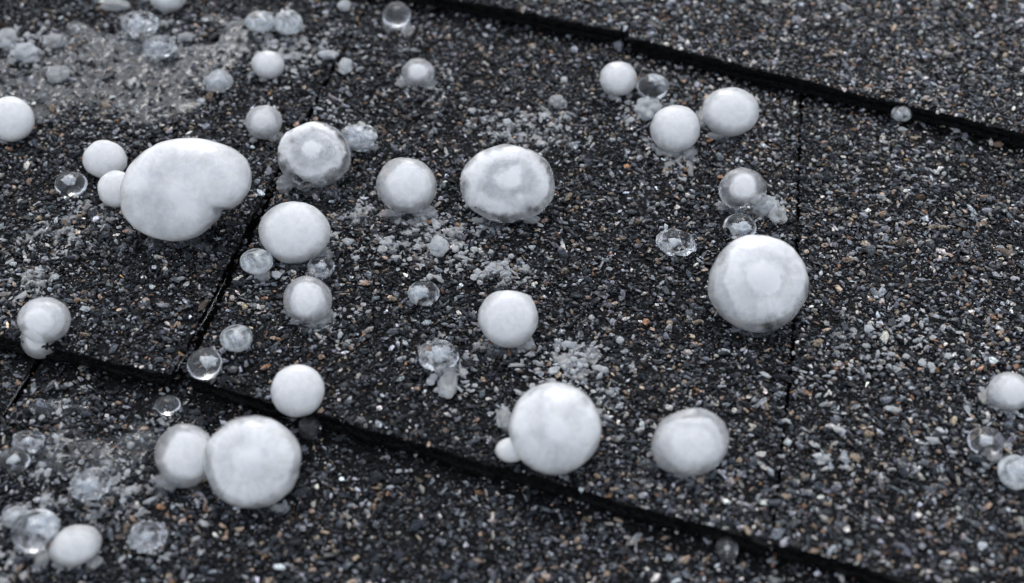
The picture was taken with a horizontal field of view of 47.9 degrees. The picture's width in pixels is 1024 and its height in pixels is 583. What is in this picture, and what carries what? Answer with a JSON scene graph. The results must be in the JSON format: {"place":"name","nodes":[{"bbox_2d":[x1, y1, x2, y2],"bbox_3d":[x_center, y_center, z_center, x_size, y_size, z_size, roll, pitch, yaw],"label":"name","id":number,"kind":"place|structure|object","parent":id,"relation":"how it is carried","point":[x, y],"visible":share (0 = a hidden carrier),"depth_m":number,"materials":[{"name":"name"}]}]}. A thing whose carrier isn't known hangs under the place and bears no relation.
{"place":"outdoors","nodes":[
{"label":"outdoors","id":0,"kind":"place"},
{"bbox_2d":[183,37,803,528],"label":"roof deck","id":1,"kind":"structure","parent":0,"point":[209,319],"depth_m":0.38,"materials":[{"name":"black concrete"}]},
{"bbox_2d":[3,374,29,414],"bbox_3d":[-0.147,0.031,0.343,0.004,0.001,0.014,0,52,0],"label":"water thread","id":2,"kind":"object","parent":1,"relation":"on","point":[16,392],"visible":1,"depth_m":0.34,"materials":[{"name":"white"}]},
{"bbox_2d":[0,350,42,423],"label":"roof shingle","id":3,"kind":"object","parent":1,"relation":"on","point":[16,369],"visible":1,"depth_m":0.35,"materials":[{"name":"black asphalt"}]},
{"bbox_2d":[0,0,370,386],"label":"roof shingle","id":4,"kind":"object","parent":1,"relation":"on","point":[138,311],"visible":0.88,"depth_m":0.38,"materials":[{"name":"black asphalt"}]},
{"bbox_2d":[0,28,16,49],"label":"slush lump","id":5,"kind":"object","parent":4,"relation":"on","point":[8,36],"visible":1,"depth_m":0.43,"materials":[{"name":"white ice"}]},
{"bbox_2d":[0,96,34,144],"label":"hailstone","id":6,"kind":"object","parent":4,"relation":"on","point":[17,120],"visible":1,"depth_m":0.40,"materials":[{"name":"white"}]},
{"bbox_2d":[10,42,41,62],"bbox_3d":[-0.180,-0.088,0.426,0.011,0.006,0.010,0,52,0],"label":"slush lump","id":7,"kind":"object","parent":4,"relation":"on","point":[27,52],"visible":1,"depth_m":0.42,"materials":[{"name":"white ice"}]},
{"bbox_2d":[17,297,70,358],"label":"hailstone","id":8,"kind":"object","parent":4,"relation":"on","point":[41,321],"visible":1,"depth_m":0.34,"materials":[{"name":"white"}]},
{"bbox_2d":[42,33,66,48],"bbox_3d":[-0.171,-0.093,0.431,0.009,0.004,0.008,0,52,0],"label":"slush lump","id":9,"kind":"object","parent":4,"relation":"on","point":[54,40],"visible":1,"depth_m":0.43,"materials":[{"name":"white ice"}]},
{"bbox_2d":[50,273,58,280],"bbox_3d":[-0.143,-0.004,0.362,0.003,0.002,0.003,0,52,0],"label":"ice crumb","id":10,"kind":"object","parent":4,"relation":"on","point":[54,276],"visible":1,"depth_m":0.36,"materials":[{"name":"white ice"}]},
{"bbox_2d":[54,171,87,196],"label":"clear hail pellet","id":11,"kind":"object","parent":4,"relation":"on","point":[70,184],"visible":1,"depth_m":0.38,"materials":[{"name":"white"}]},
{"bbox_2d":[82,140,126,177],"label":"hailstone","id":12,"kind":"object","parent":4,"relation":"on","point":[100,158],"visible":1,"depth_m":0.39,"materials":[{"name":"white"}]},
{"bbox_2d":[97,170,124,211],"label":"hailstone","id":13,"kind":"object","parent":4,"relation":"on","point":[108,185],"visible":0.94,"depth_m":0.38,"materials":[{"name":"white"}]},
{"bbox_2d":[99,0,129,11],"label":"slush lump","id":14,"kind":"object","parent":4,"relation":"on","point":[113,5],"visible":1,"depth_m":0.44,"materials":[{"name":"white ice"}]},
{"bbox_2d":[0,0,262,129],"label":"meltwater film","id":15,"kind":"object","parent":4,"relation":"on","point":[132,53],"visible":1,"depth_m":0.42,"materials":[{"name":"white liquid"}]},
{"bbox_2d":[46,65,71,83],"bbox_3d":[-0.165,-0.079,0.419,0.009,0.006,0.009,0,52,0],"label":"slush lump","id":16,"kind":"object","parent":15,"relation":"on","point":[57,73],"visible":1,"depth_m":0.42,"materials":[{"name":"white ice"}]},
{"bbox_2d":[142,35,176,57],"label":"clear hail pellet","id":17,"kind":"object","parent":15,"relation":"on","point":[163,46],"visible":1,"depth_m":0.42,"materials":[{"name":"white"}]},
{"bbox_2d":[121,10,158,37],"bbox_3d":[-0.140,-0.100,0.431,0.014,0.009,0.012,0,52,0],"label":"clear hail pellet","id":18,"kind":"object","parent":4,"relation":"on","point":[139,24],"visible":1,"depth_m":0.43,"materials":[{"name":"white"}]},
{"bbox_2d":[150,0,185,14],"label":"hailstone","id":19,"kind":"object","parent":4,"relation":"on","point":[164,7],"visible":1,"depth_m":0.44,"materials":[{"name":"white"}]},
{"bbox_2d":[120,138,251,240],"bbox_3d":[-0.104,-0.033,0.368,0.042,0.026,0.030,0,52,0],"label":"hailstone","id":20,"kind":"object","parent":4,"relation":"on","point":[180,189],"visible":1,"depth_m":0.36,"materials":[{"name":"white"}]},
{"bbox_2d":[177,32,194,43],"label":"slush lump","id":21,"kind":"object","parent":4,"relation":"on","point":[187,36],"visible":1,"depth_m":0.43,"materials":[{"name":"white ice"}]},
{"bbox_2d":[203,69,232,92],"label":"clear hail pellet","id":22,"kind":"object","parent":4,"relation":"on","point":[218,80],"visible":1,"depth_m":0.41,"materials":[{"name":"white"}]},
{"bbox_2d":[0,3,456,318],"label":"crushed ice","id":23,"kind":"structure","parent":4,"relation":"on","point":[273,274],"depth_m":0.41,"materials":[{"name":"white ice"}]},
{"bbox_2d":[245,10,273,31],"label":"clear hail pellet","id":24,"kind":"object","parent":4,"relation":"on","point":[259,21],"visible":1,"depth_m":0.43,"materials":[{"name":"white"}]},
{"bbox_2d":[245,105,283,143],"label":"hailstone","id":25,"kind":"object","parent":4,"relation":"on","point":[263,121],"visible":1,"depth_m":0.40,"materials":[{"name":"white"}]},
{"bbox_2d":[251,50,284,82],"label":"hailstone","id":26,"kind":"object","parent":4,"relation":"on","point":[266,65],"visible":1,"depth_m":0.42,"materials":[{"name":"white"}]},
{"bbox_2d":[273,9,305,34],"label":"clear hail pellet","id":27,"kind":"object","parent":4,"relation":"on","point":[288,22],"visible":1,"depth_m":0.43,"materials":[{"name":"white"}]},
{"bbox_2d":[317,50,338,58],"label":"slush lump","id":28,"kind":"object","parent":4,"relation":"on","point":[328,54],"visible":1,"depth_m":0.42,"materials":[{"name":"white ice"}]},
{"bbox_2d":[337,0,350,11],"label":"slush lump","id":29,"kind":"object","parent":4,"relation":"on","point":[344,5],"visible":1,"depth_m":0.44,"materials":[{"name":"white ice"}]},
{"bbox_2d":[195,279,225,334],"bbox_3d":[-0.093,0.004,0.355,0.006,0.001,0.022,0,52,0],"label":"water thread","id":30,"kind":"object","parent":1,"relation":"on","point":[210,308],"visible":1,"depth_m":0.35,"materials":[{"name":"white"}]},
{"bbox_2d":[0,87,801,528],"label":"joint grit","id":31,"kind":"object","parent":1,"relation":"on","point":[182,365],"visible":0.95,"depth_m":0.36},
{"bbox_2d":[0,359,863,582],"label":"roof shingle","id":32,"kind":"object","parent":1,"relation":"on","point":[361,511],"visible":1,"depth_m":0.32,"materials":[{"name":"black stone"}]},
{"bbox_2d":[0,505,28,527],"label":"hailstone","id":33,"kind":"object","parent":32,"relation":"on","point":[10,516],"visible":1,"depth_m":0.31,"materials":[{"name":"white"}]},
{"bbox_2d":[0,447,31,473],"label":"clear hail pellet","id":34,"kind":"object","parent":32,"relation":"on","point":[14,460],"visible":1,"depth_m":0.32,"materials":[{"name":"white"}]},
{"bbox_2d":[12,430,44,452],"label":"clear hail pellet","id":35,"kind":"object","parent":32,"relation":"on","point":[31,441],"visible":1,"depth_m":0.33,"materials":[{"name":"white"}]},
{"bbox_2d":[11,508,61,552],"bbox_3d":[-0.128,0.065,0.310,0.013,0.010,0.012,0,52,0],"label":"clear hail pellet","id":36,"kind":"object","parent":32,"relation":"on","point":[37,530],"visible":1,"depth_m":0.31,"materials":[{"name":"white"}]},
{"bbox_2d":[48,524,103,569],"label":"hailstone","id":37,"kind":"object","parent":32,"relation":"on","point":[72,546],"visible":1,"depth_m":0.31,"materials":[{"name":"white"}]},
{"bbox_2d":[23,396,160,485],"bbox_3d":[-0.122,0.043,0.334,0.046,0.002,0.031,0,52,0],"label":"meltwater film","id":38,"kind":"object","parent":32,"relation":"on","point":[142,440],"visible":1,"depth_m":0.33,"materials":[{"name":"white liquid"}]},
{"bbox_2d":[0,374,210,582],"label":"crushed ice","id":39,"kind":"structure","parent":32,"relation":"on","point":[47,474],"depth_m":0.33,"materials":[{"name":"white ice"}]},
{"bbox_2d":[127,520,168,552],"bbox_3d":[-0.098,0.066,0.311,0.011,0.007,0.009,0,52,0],"label":"clear hail pellet","id":40,"kind":"object","parent":32,"relation":"on","point":[146,536],"visible":1,"depth_m":0.31,"materials":[{"name":"white"}]},
{"bbox_2d":[154,395,180,415],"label":"clear hail pellet","id":41,"kind":"object","parent":32,"relation":"on","point":[167,405],"visible":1,"depth_m":0.34,"materials":[{"name":"white"}]},
{"bbox_2d":[152,423,210,491],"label":"hailstone","id":42,"kind":"object","parent":32,"relation":"on","point":[179,454],"visible":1,"depth_m":0.32,"materials":[{"name":"white"}]},
{"bbox_2d":[204,415,301,512],"bbox_3d":[-0.072,0.047,0.319,0.027,0.020,0.023,0,52,0],"label":"hailstone","id":43,"kind":"object","parent":32,"relation":"on","point":[252,462],"visible":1,"depth_m":0.31,"materials":[{"name":"white"}]},
{"bbox_2d":[298,415,320,438],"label":"clear hail pellet","id":44,"kind":"object","parent":32,"relation":"on","point":[309,426],"visible":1,"depth_m":0.33,"materials":[{"name":"white"}]},
{"bbox_2d":[0,15,791,582],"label":"slush smear","id":45,"kind":"object","parent":32,"relation":"on","point":[40,561],"visible":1,"depth_m":0.36,"materials":[{"name":"white"}]},
{"bbox_2d":[70,467,111,500],"bbox_3d":[-0.117,0.054,0.321,0.011,0.008,0.010,0,52,0],"label":"clear hail pellet","id":46,"kind":"object","parent":45,"relation":"on","point":[91,483],"visible":1,"depth_m":0.32,"materials":[{"name":"white"}]},
{"bbox_2d":[140,135,774,515],"bbox_3d":[-0.019,0.003,0.361,0.205,0.009,0.146,0,52,0],"label":"meltwater film","id":47,"kind":"object","parent":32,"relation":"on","point":[492,350],"visible":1,"depth_m":0.36,"materials":[{"name":"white liquid"}]},
{"bbox_2d":[716,536,737,562],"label":"clear hail pellet","id":48,"kind":"object","parent":32,"relation":"on","point":[727,548],"visible":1,"depth_m":0.31,"materials":[{"name":"white"}]},
{"bbox_2d":[183,0,800,557],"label":"roof shingle","id":49,"kind":"object","parent":1,"relation":"on","point":[611,210],"visible":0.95,"depth_m":0.36,"materials":[{"name":"black asphalt"}]},
{"bbox_2d":[187,348,222,379],"bbox_3d":[-0.090,0.021,0.338,0.010,0.008,0.010,0,52,0],"label":"clear hail pellet","id":50,"kind":"object","parent":49,"relation":"on","point":[204,363],"visible":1,"depth_m":0.33,"materials":[{"name":"white"}]},
{"bbox_2d":[220,324,252,351],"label":"clear hail pellet","id":51,"kind":"object","parent":49,"relation":"on","point":[236,338],"visible":1,"depth_m":0.34,"materials":[{"name":"white"}]},
{"bbox_2d":[240,248,272,273],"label":"clear hail pellet","id":52,"kind":"object","parent":49,"relation":"on","point":[256,261],"visible":1,"depth_m":0.36,"materials":[{"name":"white"}]},
{"bbox_2d":[254,271,270,281],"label":"slush lump","id":53,"kind":"object","parent":49,"relation":"on","point":[265,276],"visible":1,"depth_m":0.36,"materials":[{"name":"white ice"}]},
{"bbox_2d":[258,201,334,263],"bbox_3d":[-0.069,-0.019,0.366,0.024,0.016,0.017,0,52,0],"label":"hailstone","id":54,"kind":"object","parent":49,"relation":"on","point":[291,232],"visible":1,"depth_m":0.36,"materials":[{"name":"white"}]},
{"bbox_2d":[271,364,324,421],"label":"hailstone","id":55,"kind":"object","parent":49,"relation":"on","point":[297,390],"visible":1,"depth_m":0.33,"materials":[{"name":"white"}]},
{"bbox_2d":[283,276,332,327],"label":"hailstone","id":56,"kind":"object","parent":49,"relation":"on","point":[307,300],"visible":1,"depth_m":0.35,"materials":[{"name":"white"}]},
{"bbox_2d":[275,121,350,193],"bbox_3d":[-0.067,-0.045,0.385,0.026,0.018,0.020,0,52,0],"label":"hailstone","id":57,"kind":"object","parent":49,"relation":"on","point":[315,154],"visible":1,"depth_m":0.38,"materials":[{"name":"white"}]},
{"bbox_2d":[304,256,334,279],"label":"clear hail pellet","id":58,"kind":"object","parent":49,"relation":"on","point":[319,267],"visible":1,"depth_m":0.36,"materials":[{"name":"white"}]},
{"bbox_2d":[338,57,352,74],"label":"slush lump","id":59,"kind":"object","parent":49,"relation":"on","point":[345,64],"visible":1,"depth_m":0.42,"materials":[{"name":"white ice"}]},
{"bbox_2d":[341,122,378,152],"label":"hailstone","id":60,"kind":"object","parent":49,"relation":"on","point":[361,136],"visible":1,"depth_m":0.39,"materials":[{"name":"white"}]},
{"bbox_2d":[377,245,387,253],"bbox_3d":[-0.042,-0.014,0.369,0.003,0.002,0.003,0,52,0],"label":"ice crumb","id":61,"kind":"object","parent":49,"relation":"on","point":[381,249],"visible":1,"depth_m":0.37,"materials":[{"name":"white ice"}]},
{"bbox_2d":[382,1,414,37],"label":"clear hail pellet","id":62,"kind":"object","parent":49,"relation":"on","point":[396,15],"visible":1,"depth_m":0.43,"materials":[{"name":"white"}]},
{"bbox_2d":[376,157,437,218],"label":"hailstone","id":63,"kind":"object","parent":49,"relation":"on","point":[405,185],"visible":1,"depth_m":0.38,"materials":[{"name":"white"}]},
{"bbox_2d":[394,58,436,89],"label":"hailstone","id":64,"kind":"object","parent":49,"relation":"on","point":[417,72],"visible":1,"depth_m":0.41,"materials":[{"name":"white"}]},
{"bbox_2d":[412,243,420,249],"bbox_3d":[-0.031,-0.014,0.370,0.003,0.001,0.002,0,52,0],"label":"ice crumb","id":65,"kind":"object","parent":49,"relation":"on","point":[416,246],"visible":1,"depth_m":0.37,"materials":[{"name":"white ice"}]},
{"bbox_2d":[408,280,439,305],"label":"clear hail pellet","id":66,"kind":"object","parent":49,"relation":"on","point":[423,293],"visible":1,"depth_m":0.35,"materials":[{"name":"white"}]},
{"bbox_2d":[426,378,434,384],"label":"ice crumb","id":67,"kind":"object","parent":49,"relation":"on","point":[430,381],"visible":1,"depth_m":0.34,"materials":[{"name":"white ice"}]},
{"bbox_2d":[432,221,440,229],"bbox_3d":[-0.025,-0.021,0.375,0.003,0.002,0.003,0,52,0],"label":"ice crumb","id":68,"kind":"object","parent":49,"relation":"on","point":[436,225],"visible":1,"depth_m":0.38,"materials":[{"name":"white ice"}]},
{"bbox_2d":[418,339,458,370],"bbox_3d":[-0.022,0.019,0.340,0.012,0.008,0.011,0,52,0],"label":"clear hail pellet","id":69,"kind":"object","parent":49,"relation":"on","point":[437,355],"visible":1,"depth_m":0.34,"materials":[{"name":"white"}]},
{"bbox_2d":[428,236,449,257],"bbox_3d":[-0.023,-0.014,0.369,0.007,0.005,0.008,0,52,0],"label":"slush lump","id":70,"kind":"object","parent":49,"relation":"on","point":[439,246],"visible":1,"depth_m":0.37,"materials":[{"name":"white ice"}]},
{"bbox_2d":[437,370,457,398],"bbox_3d":[-0.019,0.027,0.337,0.006,0.004,0.010,0,52,0],"label":"slush lump","id":71,"kind":"object","parent":49,"relation":"on","point":[447,383],"visible":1,"depth_m":0.34,"materials":[{"name":"white ice"}]},
{"bbox_2d":[459,368,467,376],"bbox_3d":[-0.014,0.024,0.340,0.003,0.002,0.003,0,52,0],"label":"ice crumb","id":72,"kind":"object","parent":49,"relation":"on","point":[463,372],"visible":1,"depth_m":0.34,"materials":[{"name":"white ice"}]},
{"bbox_2d":[332,101,616,384],"bbox_3d":[-0.014,-0.021,0.376,0.091,0.002,0.125,0,52,0],"label":"slush smear","id":73,"kind":"object","parent":49,"relation":"on","point":[558,359],"visible":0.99,"depth_m":0.37,"materials":[{"name":"white ice"}]},
{"bbox_2d":[470,274,478,279],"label":"ice crumb","id":74,"kind":"object","parent":49,"relation":"on","point":[473,276],"visible":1,"depth_m":0.36,"materials":[{"name":"white ice"}]},
{"bbox_2d":[496,406,510,431],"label":"slush lump","id":75,"kind":"object","parent":49,"relation":"on","point":[503,414],"visible":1,"depth_m":0.33,"materials":[{"name":"white ice"}]},
{"bbox_2d":[460,144,554,223],"bbox_3d":[-0.002,-0.035,0.376,0.031,0.019,0.022,0,52,0],"label":"hailstone","id":76,"kind":"object","parent":49,"relation":"on","point":[505,183],"visible":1,"depth_m":0.37,"materials":[{"name":"white"}]},
{"bbox_2d":[503,118,511,124],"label":"ice crumb","id":77,"kind":"object","parent":49,"relation":"on","point":[507,121],"visible":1,"depth_m":0.41,"materials":[{"name":"white ice"}]},
{"bbox_2d":[478,290,537,351],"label":"hailstone","id":78,"kind":"object","parent":49,"relation":"on","point":[507,318],"visible":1,"depth_m":0.34,"materials":[{"name":"white"}]},
{"bbox_2d":[279,71,794,440],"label":"crushed ice","id":79,"kind":"structure","parent":49,"relation":"on","point":[530,353],"depth_m":0.36,"materials":[{"name":"white ice"}]},
{"bbox_2d":[536,140,545,146],"bbox_3d":[0.010,-0.051,0.399,0.004,0.002,0.003,0,52,0],"label":"ice crumb","id":80,"kind":"object","parent":49,"relation":"on","point":[540,142],"visible":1,"depth_m":0.40,"materials":[{"name":"white ice"}]},
{"bbox_2d":[495,382,601,474],"bbox_3d":[0.012,0.038,0.317,0.025,0.021,0.025,30,58,21],"label":"hailstone","id":81,"kind":"object","parent":49,"relation":"on","point":[554,428],"visible":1,"depth_m":0.31,"materials":[{"name":"white"}]},
{"bbox_2d":[548,95,566,108],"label":"slush lump","id":82,"kind":"object","parent":49,"relation":"on","point":[556,101],"visible":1,"depth_m":0.41,"materials":[{"name":"white ice"}]},
{"bbox_2d":[600,366,607,373],"bbox_3d":[0.027,0.023,0.341,0.002,0.002,0.002,0,52,0],"label":"ice crumb","id":83,"kind":"object","parent":49,"relation":"on","point":[604,369],"visible":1,"depth_m":0.34,"materials":[{"name":"white ice"}]},
{"bbox_2d":[600,61,636,99],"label":"hailstone","id":84,"kind":"object","parent":49,"relation":"on","point":[618,79],"visible":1,"depth_m":0.41,"materials":[{"name":"white"}]},
{"bbox_2d":[616,336,623,342],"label":"ice crumb","id":85,"kind":"object","parent":49,"relation":"on","point":[619,339],"visible":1,"depth_m":0.35,"materials":[{"name":"white ice"}]},
{"bbox_2d":[634,97,662,120],"bbox_3d":[0.048,-0.065,0.408,0.010,0.006,0.011,-21,55,-16],"label":"slush lump","id":86,"kind":"object","parent":49,"relation":"on","point":[646,108],"visible":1,"depth_m":0.41,"materials":[{"name":"white ice"}]},
{"bbox_2d":[637,73,668,98],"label":"clear hail pellet","id":87,"kind":"object","parent":49,"relation":"on","point":[653,86],"visible":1,"depth_m":0.41,"materials":[{"name":"white"}]},
{"bbox_2d":[650,105,699,175],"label":"hailstone","id":88,"kind":"object","parent":49,"relation":"on","point":[674,131],"visible":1,"depth_m":0.39,"materials":[{"name":"white"}]},
{"bbox_2d":[656,228,696,255],"bbox_3d":[0.052,-0.016,0.367,0.013,0.008,0.012,0,52,0],"label":"clear hail pellet","id":89,"kind":"object","parent":49,"relation":"on","point":[672,241],"visible":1,"depth_m":0.36,"materials":[{"name":"white"}]},
{"bbox_2d":[651,408,728,477],"bbox_3d":[0.049,0.042,0.319,0.022,0.014,0.016,0,52,0],"label":"hailstone","id":90,"kind":"object","parent":49,"relation":"on","point":[687,442],"visible":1,"depth_m":0.32,"materials":[{"name":"white"}]},
{"bbox_2d":[696,87,758,139],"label":"hailstone","id":91,"kind":"object","parent":49,"relation":"on","point":[729,112],"visible":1,"depth_m":0.40,"materials":[{"name":"white"}]},
{"bbox_2d":[723,213,756,238],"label":"clear hail pellet","id":92,"kind":"object","parent":49,"relation":"on","point":[736,225],"visible":0.81,"depth_m":0.37,"materials":[{"name":"white"}]},
{"bbox_2d":[715,167,766,212],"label":"hailstone","id":93,"kind":"object","parent":49,"relation":"on","point":[743,189],"visible":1,"depth_m":0.38,"materials":[{"name":"white"}]},
{"bbox_2d":[707,234,808,332],"bbox_3d":[0.074,-0.002,0.348,0.030,0.022,0.026,0,52,0],"label":"hailstone","id":94,"kind":"object","parent":49,"relation":"on","point":[757,283],"visible":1,"depth_m":0.34,"materials":[{"name":"white"}]},
{"bbox_2d":[752,195,779,213],"bbox_3d":[0.083,-0.029,0.381,0.010,0.006,0.009,0,52,0],"label":"slush lump","id":95,"kind":"object","parent":49,"relation":"on","point":[766,204],"visible":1,"depth_m":0.38,"materials":[{"name":"white ice"}]},
{"bbox_2d":[767,205,787,223],"bbox_3d":[0.087,-0.026,0.378,0.007,0.004,0.009,0,52,0],"label":"slush lump","id":96,"kind":"object","parent":49,"relation":"on","point":[777,214],"visible":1,"depth_m":0.38,"materials":[{"name":"white ice"}]},
{"bbox_2d":[404,0,634,43],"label":"roof shingle","id":97,"kind":"object","parent":1,"relation":"on","point":[606,20],"visible":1,"depth_m":0.43,"materials":[{"name":"black stone"}]},
{"bbox_2d":[628,0,1023,147],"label":"roof shingle","id":98,"kind":"object","parent":1,"relation":"on","point":[957,64],"visible":1,"depth_m":0.42,"materials":[{"name":"black stone"}]},
{"bbox_2d":[771,94,1023,582],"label":"roof shingle","id":99,"kind":"object","parent":1,"relation":"on","point":[901,253],"visible":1,"depth_m":0.35,"materials":[{"name":"grey asphalt"}]},
{"bbox_2d":[736,104,1023,550],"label":"crushed ice","id":100,"kind":"structure","parent":99,"relation":"on","point":[838,429],"depth_m":0.34,"materials":[{"name":"white ice"}]},
{"bbox_2d":[891,106,911,121],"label":"clear hail pellet","id":101,"kind":"object","parent":99,"relation":"on","point":[901,113],"visible":1,"depth_m":0.40,"materials":[{"name":"white"}]},
{"bbox_2d":[902,314,909,321],"bbox_3d":[0.121,0.008,0.352,0.003,0.002,0.003,0,52,0],"label":"ice crumb","id":102,"kind":"object","parent":99,"relation":"on","point":[906,318],"visible":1,"depth_m":0.35,"materials":[{"name":"white ice"}]},
{"bbox_2d":[918,359,926,365],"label":"ice crumb","id":103,"kind":"object","parent":99,"relation":"on","point":[922,362],"visible":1,"depth_m":0.34,"materials":[{"name":"white ice"}]},
{"bbox_2d":[927,362,934,368],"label":"ice crumb","id":104,"kind":"object","parent":99,"relation":"on","point":[930,365],"visible":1,"depth_m":0.34,"materials":[{"name":"white ice"}]},
{"bbox_2d":[944,353,952,358],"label":"ice crumb","id":105,"kind":"object","parent":99,"relation":"on","point":[948,355],"visible":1,"depth_m":0.34,"materials":[{"name":"white ice"}]},
{"bbox_2d":[967,426,1003,463],"bbox_3d":[0.133,0.043,0.322,0.010,0.008,0.010,0,52,0],"label":"clear hail pellet","id":106,"kind":"object","parent":99,"relation":"on","point":[987,442],"visible":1,"depth_m":0.32,"materials":[{"name":"white"}]},
{"bbox_2d":[977,372,1023,413],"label":"hailstone","id":107,"kind":"object","parent":99,"relation":"on","point":[1003,391],"visible":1,"depth_m":0.33,"materials":[{"name":"white"}]},
{"bbox_2d":[997,454,1023,489],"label":"clear hail pellet","id":108,"kind":"object","parent":99,"relation":"on","point":[1010,469],"visible":1,"depth_m":0.31,"materials":[{"name":"white"}]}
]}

